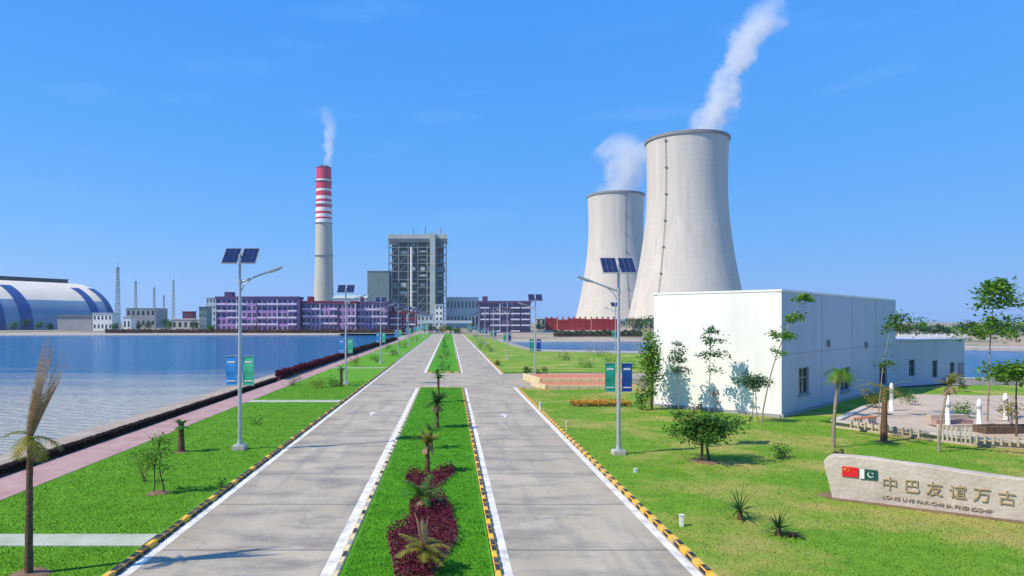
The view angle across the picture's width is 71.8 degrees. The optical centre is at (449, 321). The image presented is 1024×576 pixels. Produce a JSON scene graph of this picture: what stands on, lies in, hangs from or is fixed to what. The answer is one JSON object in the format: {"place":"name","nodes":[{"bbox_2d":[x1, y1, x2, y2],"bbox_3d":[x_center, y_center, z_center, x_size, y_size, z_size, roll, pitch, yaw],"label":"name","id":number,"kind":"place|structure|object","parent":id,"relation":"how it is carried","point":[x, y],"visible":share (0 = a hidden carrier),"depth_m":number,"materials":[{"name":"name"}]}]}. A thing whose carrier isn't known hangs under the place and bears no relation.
{"place":"outdoors","nodes":[
{"label":"outdoors","id":0,"kind":"place"},
{"bbox_2d":[0,534,157,546],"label":"crossing path","id":1,"kind":"structure","parent":0,"point":[85,540],"depth_m":20.46,"materials":[{"name":"concrete"}]},
{"bbox_2d":[0,335,401,454],"bbox_3d":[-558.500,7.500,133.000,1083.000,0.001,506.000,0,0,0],"label":"lake water","id":2,"kind":"structure","parent":0,"point":[105,379],"depth_m":109.50,"materials":[{"name":"blue liquid"}]},
{"bbox_2d":[0,333,418,500],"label":"walkway","id":3,"kind":"structure","parent":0,"point":[12,484],"depth_m":37.39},
{"bbox_2d":[0,333,432,575],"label":"lawn","id":4,"kind":"structure","parent":0,"point":[362,375],"depth_m":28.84,"materials":[{"name":"green plant"}]},
{"bbox_2d":[9,567,53,575],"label":"soil patch","id":5,"kind":"object","parent":4,"relation":"on","point":[39,571],"visible":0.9,"depth_m":17.82,"materials":[{"name":"brown soil"}]},
{"bbox_2d":[3,334,68,573],"bbox_3d":[-10.550,3.356,17.949,1.775,6.149,1.256,0,0,0],"label":"palm","id":6,"kind":"object","parent":5,"relation":"on","point":[34,417],"visible":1,"depth_m":17.78,"materials":[{"name":"brown plant"}]},
{"bbox_2d":[146,490,170,495],"bbox_3d":[-10.914,6.378,26.256,0.897,0.055,0.906,0,0,37],"label":"soil patch","id":7,"kind":"object","parent":4,"relation":"on","point":[157,492],"visible":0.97,"depth_m":26.14,"materials":[{"name":"brown soil"}]},
{"bbox_2d":[126,430,179,491],"bbox_3d":[-10.965,5.258,26.376,1.845,2.394,1.733,0,0,0],"label":"sapling","id":8,"kind":"object","parent":7,"relation":"on","point":[152,454],"visible":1,"depth_m":26.20,"materials":[{"name":"green plant"}]},
{"bbox_2d":[172,419,188,451],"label":"palm","id":9,"kind":"object","parent":4,"relation":"on","point":[181,441],"visible":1,"depth_m":34.39,"materials":[{"name":"green plant"}]},
{"bbox_2d":[221,248,282,449],"bbox_3d":[-9.869,1.366,35.319,2.991,10.168,0.878,0,0,0],"label":"street lamp","id":10,"kind":"object","parent":4,"relation":"on","point":[235,255],"visible":1,"depth_m":35.17,"materials":[{"name":"metal"}]},
{"bbox_2d":[337,285,366,384],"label":"street lamp","id":11,"kind":"object","parent":4,"relation":"on","point":[345,290],"visible":0.99,"depth_m":70.97,"materials":[{"name":"metal"}]},
{"bbox_2d":[375,297,394,363],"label":"street lamp","id":12,"kind":"object","parent":4,"relation":"on","point":[380,300],"visible":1,"depth_m":106.96,"materials":[{"name":"metal"}]},
{"bbox_2d":[248,400,340,401],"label":"crossing path","id":13,"kind":"structure","parent":0,"point":[294,401],"depth_m":55.90,"materials":[{"name":"concrete"}]},
{"bbox_2d":[117,333,704,575],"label":"road","id":14,"kind":"structure","parent":0,"point":[563,509],"depth_m":25.68,"materials":[{"name":"concrete"}]},
{"bbox_2d":[102,333,433,575],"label":"kerb","id":15,"kind":"structure","parent":14,"relation":"on","point":[117,569],"depth_m":25.00,"materials":[{"name":"yellow paint"}]},
{"bbox_2d":[118,335,431,575],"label":"edge line","id":16,"kind":"object","parent":14,"relation":"on","point":[131,569],"visible":0.89,"depth_m":25.38,"materials":[{"name":"paint"}]},
{"bbox_2d":[320,388,418,575],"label":"edge line","id":17,"kind":"object","parent":14,"relation":"on","point":[334,558],"visible":0.91,"depth_m":24.56,"materials":[{"name":"paint"}]},
{"bbox_2d":[332,387,420,575],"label":"kerb","id":18,"kind":"structure","parent":14,"relation":"on","point":[345,554],"depth_m":24.05,"materials":[{"name":"black paint"}]},
{"bbox_2d":[424,321,471,333],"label":"entrance gate","id":19,"kind":"structure","parent":14,"relation":"on","point":[441,322],"depth_m":363.80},
{"bbox_2d":[462,387,501,575],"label":"kerb","id":20,"kind":"structure","parent":14,"relation":"on","point":[494,557],"depth_m":24.14,"materials":[{"name":"yellow paint"}]},
{"bbox_2d":[464,388,512,575],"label":"edge line","id":21,"kind":"object","parent":14,"relation":"on","point":[504,557],"visible":1,"depth_m":24.56,"materials":[{"name":"paint"}]},
{"bbox_2d":[513,387,702,575],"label":"edge line","id":22,"kind":"object","parent":14,"relation":"on","point":[678,555],"visible":1,"depth_m":24.96,"materials":[{"name":"paint"}]},
{"bbox_2d":[518,387,716,575],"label":"kerb","id":23,"kind":"structure","parent":14,"relation":"on","point":[696,561],"depth_m":24.21,"materials":[{"name":"yellow paint"}]},
{"bbox_2d":[340,387,493,575],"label":"lawn","id":24,"kind":"structure","parent":0,"point":[449,497],"depth_m":25.97,"materials":[{"name":"green plant"}]},
{"bbox_2d":[386,484,458,575],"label":"burgundy bed","id":25,"kind":"object","parent":24,"relation":"on","point":[409,529],"visible":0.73,"depth_m":20.64,"materials":[{"name":"purple plant"}]},
{"bbox_2d":[395,511,450,571],"bbox_3d":[-0.684,5.615,17.917,1.548,1.610,1.606,0,0,0],"label":"palm","id":26,"kind":"object","parent":25,"relation":"on","point":[424,544],"visible":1,"depth_m":17.88,"materials":[{"name":"green plant"}]},
{"bbox_2d":[398,474,448,512],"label":"palm","id":27,"kind":"object","parent":24,"relation":"on","point":[423,495],"visible":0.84,"depth_m":23.67,"materials":[{"name":"green plant"}]},
{"bbox_2d":[413,429,439,472],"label":"palm","id":28,"kind":"object","parent":24,"relation":"on","point":[427,437],"visible":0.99,"depth_m":29.70,"materials":[{"name":"green plant"}]},
{"bbox_2d":[405,460,454,489],"bbox_3d":[-0.951,6.137,28.689,1.850,0.544,4.382,0,0,14],"label":"burgundy bed","id":29,"kind":"object","parent":24,"relation":"on","point":[439,474],"visible":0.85,"depth_m":28.41,"materials":[{"name":"red plant"}]},
{"bbox_2d":[423,392,450,427],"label":"palm","id":30,"kind":"object","parent":24,"relation":"on","point":[437,408],"visible":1,"depth_m":42.24,"materials":[{"name":"green plant"}]},
{"bbox_2d":[428,334,458,372],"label":"lawn","id":31,"kind":"structure","parent":0,"point":[452,359],"depth_m":120.87,"materials":[{"name":"green plant"}]},
{"bbox_2d":[0,322,1023,464],"bbox_3d":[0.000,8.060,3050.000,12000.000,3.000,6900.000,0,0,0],"label":"ground","id":32,"kind":"structure","parent":0,"point":[974,343],"depth_m":256.83,"materials":[{"name":"beige soil"}]},
{"bbox_2d":[0,276,113,329],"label":"coal shed","id":33,"kind":"structure","parent":32,"relation":"on","point":[44,300],"depth_m":553.55,"materials":[{"name":"white metal"}]},
{"bbox_2d":[57,315,92,330],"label":"storage shed","id":34,"kind":"structure","parent":32,"relation":"on","point":[75,322],"depth_m":480.00,"materials":[{"name":"grey metal"}]},
{"bbox_2d":[92,313,120,330],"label":"site office","id":35,"kind":"structure","parent":32,"relation":"on","point":[102,321],"depth_m":470.00,"materials":[{"name":"white paint"}]},
{"bbox_2d":[115,267,120,327],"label":"lattice mast","id":36,"kind":"object","parent":32,"relation":"on","point":[118,279],"visible":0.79,"depth_m":639.04,"materials":[{"name":"grey metal"}]},
{"bbox_2d":[123,317,136,330],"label":"pump house","id":37,"kind":"structure","parent":32,"relation":"on","point":[129,322],"depth_m":450.27,"materials":[{"name":"white paint"}]},
{"bbox_2d":[0,377,277,477],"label":"hedge","id":38,"kind":"object","parent":32,"relation":"on","point":[10,467],"visible":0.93,"depth_m":39.81,"materials":[{"name":"black plant"}]},
{"bbox_2d":[126,308,167,327],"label":"workshop","id":39,"kind":"structure","parent":32,"relation":"on","point":[151,315],"depth_m":700.00,"materials":[{"name":"grey concrete"}]},
{"bbox_2d":[172,319,205,330],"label":"store","id":40,"kind":"structure","parent":32,"relation":"on","point":[179,323],"depth_m":480.00,"materials":[{"name":"concrete"}]},
{"bbox_2d":[199,307,211,325],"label":"teal block","id":41,"kind":"structure","parent":32,"relation":"on","point":[205,313],"depth_m":560.27,"materials":[{"name":"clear glass"}]},
{"bbox_2d":[206,298,215,328],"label":"white block","id":42,"kind":"structure","parent":32,"relation":"on","point":[210,302],"depth_m":600.00,"materials":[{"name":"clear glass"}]},
{"bbox_2d":[105,328,412,332],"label":"hedge","id":43,"kind":"object","parent":32,"relation":"on","point":[290,330],"visible":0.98,"depth_m":387.50,"materials":[{"name":"green plant"}]},
{"bbox_2d":[215,292,303,330],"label":"apartment block","id":44,"kind":"structure","parent":32,"relation":"on","point":[271,312],"depth_m":405.00,"materials":[{"name":"paint"}]},
{"bbox_2d":[275,352,348,380],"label":"hedge","id":45,"kind":"object","parent":32,"relation":"on","point":[284,373],"visible":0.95,"depth_m":90.87,"materials":[{"name":"red plant"}]},
{"bbox_2d":[314,165,333,300],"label":"chimney","id":46,"kind":"object","parent":32,"relation":"on","point":[323,283],"visible":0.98,"depth_m":930.50,"materials":[{"name":"red paint"}]},
{"bbox_2d":[301,296,359,330],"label":"apartment block","id":47,"kind":"structure","parent":32,"relation":"on","point":[316,315],"depth_m":412.00,"materials":[{"name":"paint"}]},
{"bbox_2d":[333,295,369,301],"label":"conveyor house","id":48,"kind":"structure","parent":32,"relation":"on","point":[342,298],"depth_m":643.28,"materials":[{"name":"white metal"}]},
{"bbox_2d":[347,336,397,356],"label":"hedge","id":49,"kind":"object","parent":32,"relation":"on","point":[359,349],"visible":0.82,"depth_m":161.08,"materials":[{"name":"red plant"}]},
{"bbox_2d":[357,297,390,330],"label":"apartment block","id":50,"kind":"structure","parent":32,"relation":"on","point":[368,315],"depth_m":418.00,"materials":[{"name":"paint"}]},
{"bbox_2d":[367,271,391,310],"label":"bunker bay","id":51,"kind":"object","parent":32,"relation":"on","point":[379,283],"visible":0.62,"depth_m":684.00,"materials":[{"name":"grey metal"}]},
{"bbox_2d":[389,307,417,330],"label":"apartment block","id":52,"kind":"structure","parent":32,"relation":"on","point":[397,321],"depth_m":425.00,"materials":[{"name":"paint"}]},
{"bbox_2d":[388,226,446,327],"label":"boiler house","id":53,"kind":"structure","parent":32,"relation":"on","point":[418,270],"depth_m":690.50,"materials":[{"name":"white paint"}]},
{"bbox_2d":[417,314,433,328],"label":"control building","id":54,"kind":"structure","parent":32,"relation":"on","point":[421,320],"depth_m":560.00,"materials":[{"name":"white concrete"}]},
{"bbox_2d":[434,304,443,332],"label":"guard tower","id":55,"kind":"structure","parent":32,"relation":"on","point":[438,312],"depth_m":400.00,"materials":[{"name":"white paint"}]},
{"bbox_2d":[447,297,478,327],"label":"turbine hall","id":56,"kind":"structure","parent":32,"relation":"on","point":[460,308],"depth_m":720.00,"materials":[{"name":"grey concrete"}]},
{"bbox_2d":[477,296,531,332],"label":"apartment block","id":57,"kind":"structure","parent":32,"relation":"on","point":[519,318],"depth_m":405.00,"materials":[{"name":"paint"}]},
{"bbox_2d":[543,317,622,331],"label":"red wall","id":58,"kind":"structure","parent":32,"relation":"on","point":[575,324],"depth_m":419.70,"materials":[{"name":"paint"}]},
{"bbox_2d":[553,329,643,336],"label":"hedge","id":59,"kind":"object","parent":32,"relation":"on","point":[605,333],"visible":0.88,"depth_m":299.60,"materials":[{"name":"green plant"}]},
{"bbox_2d":[576,190,644,326],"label":"cooling tower","id":60,"kind":"structure","parent":32,"relation":"on","point":[615,224],"depth_m":849.95,"materials":[{"name":"concrete"}]},
{"bbox_2d":[629,319,653,331],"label":"pink house","id":61,"kind":"structure","parent":32,"relation":"on","point":[645,328],"depth_m":430.00,"materials":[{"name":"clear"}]},
{"bbox_2d":[623,129,741,328],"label":"cooling tower","id":62,"kind":"structure","parent":32,"relation":"on","point":[687,245],"depth_m":581.20,"materials":[{"name":"concrete"}]},
{"bbox_2d":[896,337,966,386],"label":"wing","id":63,"kind":"structure","parent":32,"relation":"on","point":[923,360],"depth_m":71.24,"materials":[{"name":"white paint"}]},
{"bbox_2d":[898,334,968,336],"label":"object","id":64,"kind":"structure","parent":63,"relation":"attached to","point":[923,335],"depth_m":284.85,"materials":[{"name":"white concrete"}]},
{"bbox_2d":[946,377,1023,384],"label":"stone wall","id":65,"kind":"structure","parent":32,"relation":"on","point":[971,381],"depth_m":71.65,"materials":[{"name":"stone"}]},
{"bbox_2d":[0,0,1023,321],"label":"sky","id":66,"kind":"structure","parent":0,"point":[876,147],"materials":[{"name":"blue"}]},
{"bbox_2d":[464,334,653,372],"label":"lawn","id":67,"kind":"structure","parent":0,"point":[520,359],"depth_m":117.89,"materials":[{"name":"green plant"}]},
{"bbox_2d":[495,303,511,359],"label":"street lamp","id":68,"kind":"object","parent":67,"relation":"on","point":[507,305],"visible":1,"depth_m":117.97,"materials":[{"name":"metal"}]},
{"bbox_2d":[518,294,542,373],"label":"street lamp","id":69,"kind":"object","parent":67,"relation":"on","point":[535,297],"visible":0.87,"depth_m":79.97,"materials":[{"name":"metal"}]},
{"bbox_2d":[604,302,616,353],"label":"street lamp","id":70,"kind":"object","parent":67,"relation":"on","point":[614,332],"visible":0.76,"depth_m":136.94,"materials":[{"name":"metal"}]},
{"bbox_2d":[526,349,648,352],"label":"pavement","id":71,"kind":"structure","parent":0,"point":[605,351],"depth_m":148.63,"materials":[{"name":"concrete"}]},
{"bbox_2d":[511,342,1023,376],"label":"lagoon water","id":72,"kind":"structure","parent":0,"point":[973,359],"depth_m":174.72,"materials":[{"name":"blue liquid"}]},
{"bbox_2d":[521,386,1023,575],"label":"lawn","id":73,"kind":"structure","parent":0,"point":[824,414],"depth_m":26.47,"materials":[{"name":"green plant"}]},
{"bbox_2d":[523,373,638,388],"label":"paved terrace","id":74,"kind":"structure","parent":73,"relation":"on","point":[569,381],"depth_m":70.90,"materials":[{"name":"beige stone"}]},
{"bbox_2d":[569,395,631,406],"bbox_3d":[11.387,5.978,53.430,4.574,0.913,1.536,0,0,0],"label":"flower bed","id":75,"kind":"object","parent":73,"relation":"on","point":[598,403],"visible":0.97,"depth_m":53.11,"materials":[{"name":"orange plant"}]},
{"bbox_2d":[577,258,636,454],"bbox_3d":[7.527,1.668,34.012,2.812,9.558,0.826,0,0,0],"label":"street lamp","id":76,"kind":"object","parent":73,"relation":"on","point":[621,265],"visible":0.99,"depth_m":33.87,"materials":[{"name":"metal"}]},
{"bbox_2d":[631,383,658,409],"bbox_3d":[14.009,5.456,50.837,2.194,1.980,1.732,0,0,-30],"label":"bush","id":77,"kind":"object","parent":73,"relation":"on","point":[642,403],"visible":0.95,"depth_m":50.78,"materials":[{"name":"green plant"}]},
{"bbox_2d":[634,324,668,409],"bbox_3d":[14.512,3.324,51.046,2.703,6.227,2.626,0,0,-42],"label":"tall shrub","id":78,"kind":"object","parent":73,"relation":"on","point":[652,354],"visible":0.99,"depth_m":50.73,"materials":[{"name":"green plant"}]},
{"bbox_2d":[666,340,692,410],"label":"young tree","id":79,"kind":"object","parent":73,"relation":"on","point":[677,358],"visible":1,"depth_m":48.82,"materials":[{"name":"green plant"}]},
{"bbox_2d":[686,459,719,464],"bbox_3d":[11.659,6.378,32.115,1.396,0.055,1.412,0,0,-21],"label":"soil patch","id":80,"kind":"object","parent":73,"relation":"on","point":[707,462],"visible":0.94,"depth_m":31.93,"materials":[{"name":"brown soil"}]},
{"bbox_2d":[657,408,751,460],"bbox_3d":[11.636,5.178,32.109,4.202,2.572,3.498,0,0,0],"label":"spreading tree","id":81,"kind":"object","parent":80,"relation":"on","point":[707,426],"visible":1,"depth_m":31.84,"materials":[{"name":"green plant"}]},
{"bbox_2d":[693,325,731,414],"bbox_3d":[17.738,3.338,47.765,2.285,6.226,2.329,0,0,-43],"label":"young tree","id":82,"kind":"object","parent":73,"relation":"on","point":[709,338],"visible":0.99,"depth_m":47.55,"materials":[{"name":"green plant"}]},
{"bbox_2d":[718,489,763,520],"bbox_3d":[9.363,5.900,22.676,1.540,1.100,1.640,0,0,-16],"label":"agave plant","id":83,"kind":"object","parent":73,"relation":"on","point":[738,506],"visible":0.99,"depth_m":22.66,"materials":[{"name":"green plant"}]},
{"bbox_2d":[728,369,775,421],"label":"young tree","id":84,"kind":"object","parent":73,"relation":"on","point":[751,382],"visible":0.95,"depth_m":44.41,"materials":[{"name":"green plant"}]},
{"bbox_2d":[768,440,792,459],"bbox_3d":[15.528,6.011,32.997,1.462,0.877,0.950,0,0,-43],"label":"bush","id":85,"kind":"object","parent":73,"relation":"on","point":[781,451],"visible":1,"depth_m":32.94,"materials":[{"name":"green plant"}]},
{"bbox_2d":[762,507,799,535],"bbox_3d":[9.847,6.031,21.136,1.219,0.838,1.276,0,0,1],"label":"agave plant","id":86,"kind":"object","parent":73,"relation":"on","point":[778,526],"visible":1,"depth_m":21.03,"materials":[{"name":"green plant"}]},
{"bbox_2d":[761,292,815,424],"bbox_3d":[20.882,2.260,43.303,3.342,8.390,2.079,0,0,17],"label":"young tree","id":87,"kind":"object","parent":73,"relation":"on","point":[803,296],"visible":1,"depth_m":43.42,"materials":[{"name":"green plant"}]},
{"bbox_2d":[821,367,861,447],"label":"palm","id":88,"kind":"object","parent":73,"relation":"on","point":[839,374],"visible":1,"depth_m":35.67,"materials":[{"name":"green plant"}]},
{"bbox_2d":[859,383,881,407],"bbox_3d":[29.576,5.377,49.314,1.457,2.125,1.458,0,0,-39],"label":"bush","id":89,"kind":"object","parent":73,"relation":"on","point":[875,401],"visible":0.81,"depth_m":49.24,"materials":[{"name":"green plant"}]},
{"bbox_2d":[874,440,895,442],"bbox_3d":[23.061,6.378,37.426,1.018,0.055,1.009,0,0,-18],"label":"soil patch","id":90,"kind":"object","parent":73,"relation":"on","point":[879,441],"visible":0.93,"depth_m":37.24,"materials":[{"name":"soil"}]},
{"bbox_2d":[853,380,921,440],"bbox_3d":[22.988,4.787,37.570,3.362,3.290,2.589,0,0,-20],"label":"palm","id":91,"kind":"object","parent":90,"relation":"on","point":[884,423],"visible":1,"depth_m":37.42,"materials":[{"name":"brown plant"}]},
{"bbox_2d":[815,492,1023,523],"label":"soil","id":92,"kind":"structure","parent":73,"relation":"on","point":[826,494],"depth_m":23.88,"materials":[{"name":"brown soil"}]},
{"bbox_2d":[824,453,1023,520],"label":"stone sign","id":93,"kind":"object","parent":92,"relation":"on","point":[896,482],"visible":1,"depth_m":23.98,"materials":[{"name":"white stone"}]},
{"bbox_2d":[933,372,963,451],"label":"palm","id":94,"kind":"object","parent":73,"relation":"on","point":[948,390],"visible":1,"depth_m":34.62,"materials":[{"name":"brown plant"}]},
{"bbox_2d":[653,289,896,417],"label":"white building","id":95,"kind":"structure","parent":0,"point":[838,331],"depth_m":50.76,"materials":[{"name":"white paint"}]},
{"bbox_2d":[799,367,806,394],"bbox_3d":[24.929,4.211,49.947,0.110,1.902,2.135,0,0,44],"label":"window","id":96,"kind":"structure","parent":95,"relation":"in","point":[802,371],"depth_m":50.23,"materials":[{"name":"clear glass"}]},
{"bbox_2d":[836,394,1023,448],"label":"plaza","id":97,"kind":"structure","parent":0,"point":[908,416],"depth_m":45.20,"materials":[{"name":"beige concrete"}]},
{"bbox_2d":[852,415,877,424],"bbox_3d":[24.237,5.817,41.080,1.900,0.464,0.450,0,0,-32],"label":"bench","id":98,"kind":"object","parent":97,"relation":"on","point":[871,419],"visible":0.84,"depth_m":41.04,"materials":[{"name":"orange"}]},
{"bbox_2d":[850,420,920,437],"bbox_3d":[23.628,5.826,38.337,0.142,0.448,3.936,0,0,-23],"label":"post fence","id":99,"kind":"object","parent":97,"relation":"on","point":[872,427],"visible":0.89,"depth_m":38.09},
{"bbox_2d":[873,309,937,416],"bbox_3d":[28.658,2.835,44.468,2.867,7.236,3.186,0,0,-39],"label":"young tree","id":100,"kind":"object","parent":97,"relation":"on","point":[897,317],"visible":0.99,"depth_m":44.48,"materials":[{"name":"green plant"}]},
{"bbox_2d":[831,404,1023,442],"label":"plaza coping","id":101,"kind":"object","parent":97,"relation":"on","point":[840,418],"visible":0.73,"depth_m":40.36,"materials":[{"name":"concrete"}]},
{"bbox_2d":[945,395,950,424],"bbox_3d":[28.355,5.121,40.090,0.325,1.859,0.325,0,0,0],"label":"bollard","id":102,"kind":"object","parent":97,"relation":"on","point":[947,412],"visible":0.69,"depth_m":40.00,"materials":[{"name":"white stone"}]},
{"bbox_2d":[926,414,972,427],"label":"steps","id":103,"kind":"structure","parent":97,"relation":"on","point":[959,420],"depth_m":40.46,"materials":[{"name":"pink stone"}]},
{"bbox_2d":[937,425,970,443],"bbox_3d":[25.231,5.623,35.233,1.401,0.853,0.132,0,0,35],"label":"post fence","id":104,"kind":"object","parent":97,"relation":"on","point":[965,430],"visible":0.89,"depth_m":35.16,"materials":[{"name":"beige stone"}]},
{"bbox_2d":[951,398,975,418],"bbox_3d":[32.174,5.458,44.372,1.243,1.285,1.779,0,0,-58],"label":"bush","id":105,"kind":"object","parent":97,"relation":"on","point":[956,408],"visible":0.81,"depth_m":44.26,"materials":[{"name":"green plant"}]},
{"bbox_2d":[976,399,982,423],"bbox_3d":[30.885,5.284,41.080,0.325,1.531,0.325,0,0,0],"label":"bollard","id":106,"kind":"object","parent":97,"relation":"on","point":[979,411],"visible":0.94,"depth_m":40.98,"materials":[{"name":"white stone"}]},
{"bbox_2d":[946,276,1023,421],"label":"young tree","id":107,"kind":"object","parent":97,"relation":"on","point":[999,288],"visible":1,"depth_m":42.23,"materials":[{"name":"green plant"}]},
{"bbox_2d":[973,358,1023,435],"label":"young tree","id":108,"kind":"object","parent":97,"relation":"on","point":[1009,372],"visible":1,"depth_m":37.01,"materials":[{"name":"green plant"}]},
{"bbox_2d":[973,424,1023,433],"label":"planter","id":109,"kind":"object","parent":97,"relation":"on","point":[995,428],"visible":1,"depth_m":37.80,"materials":[{"name":"brown stone"}]},
{"bbox_2d":[994,396,1023,423],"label":"bush","id":110,"kind":"object","parent":109,"relation":"in","point":[1006,407],"visible":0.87,"depth_m":40.12,"materials":[{"name":"green plant"}]},
{"bbox_2d":[975,434,1023,446],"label":"post fence","id":111,"kind":"object","parent":97,"relation":"on","point":[1009,442],"visible":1,"depth_m":34.33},
{"bbox_2d":[970,385,1023,391],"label":"lawn","id":112,"kind":"structure","parent":0,"point":[1011,387],"depth_m":68.04,"materials":[{"name":"green plant"}]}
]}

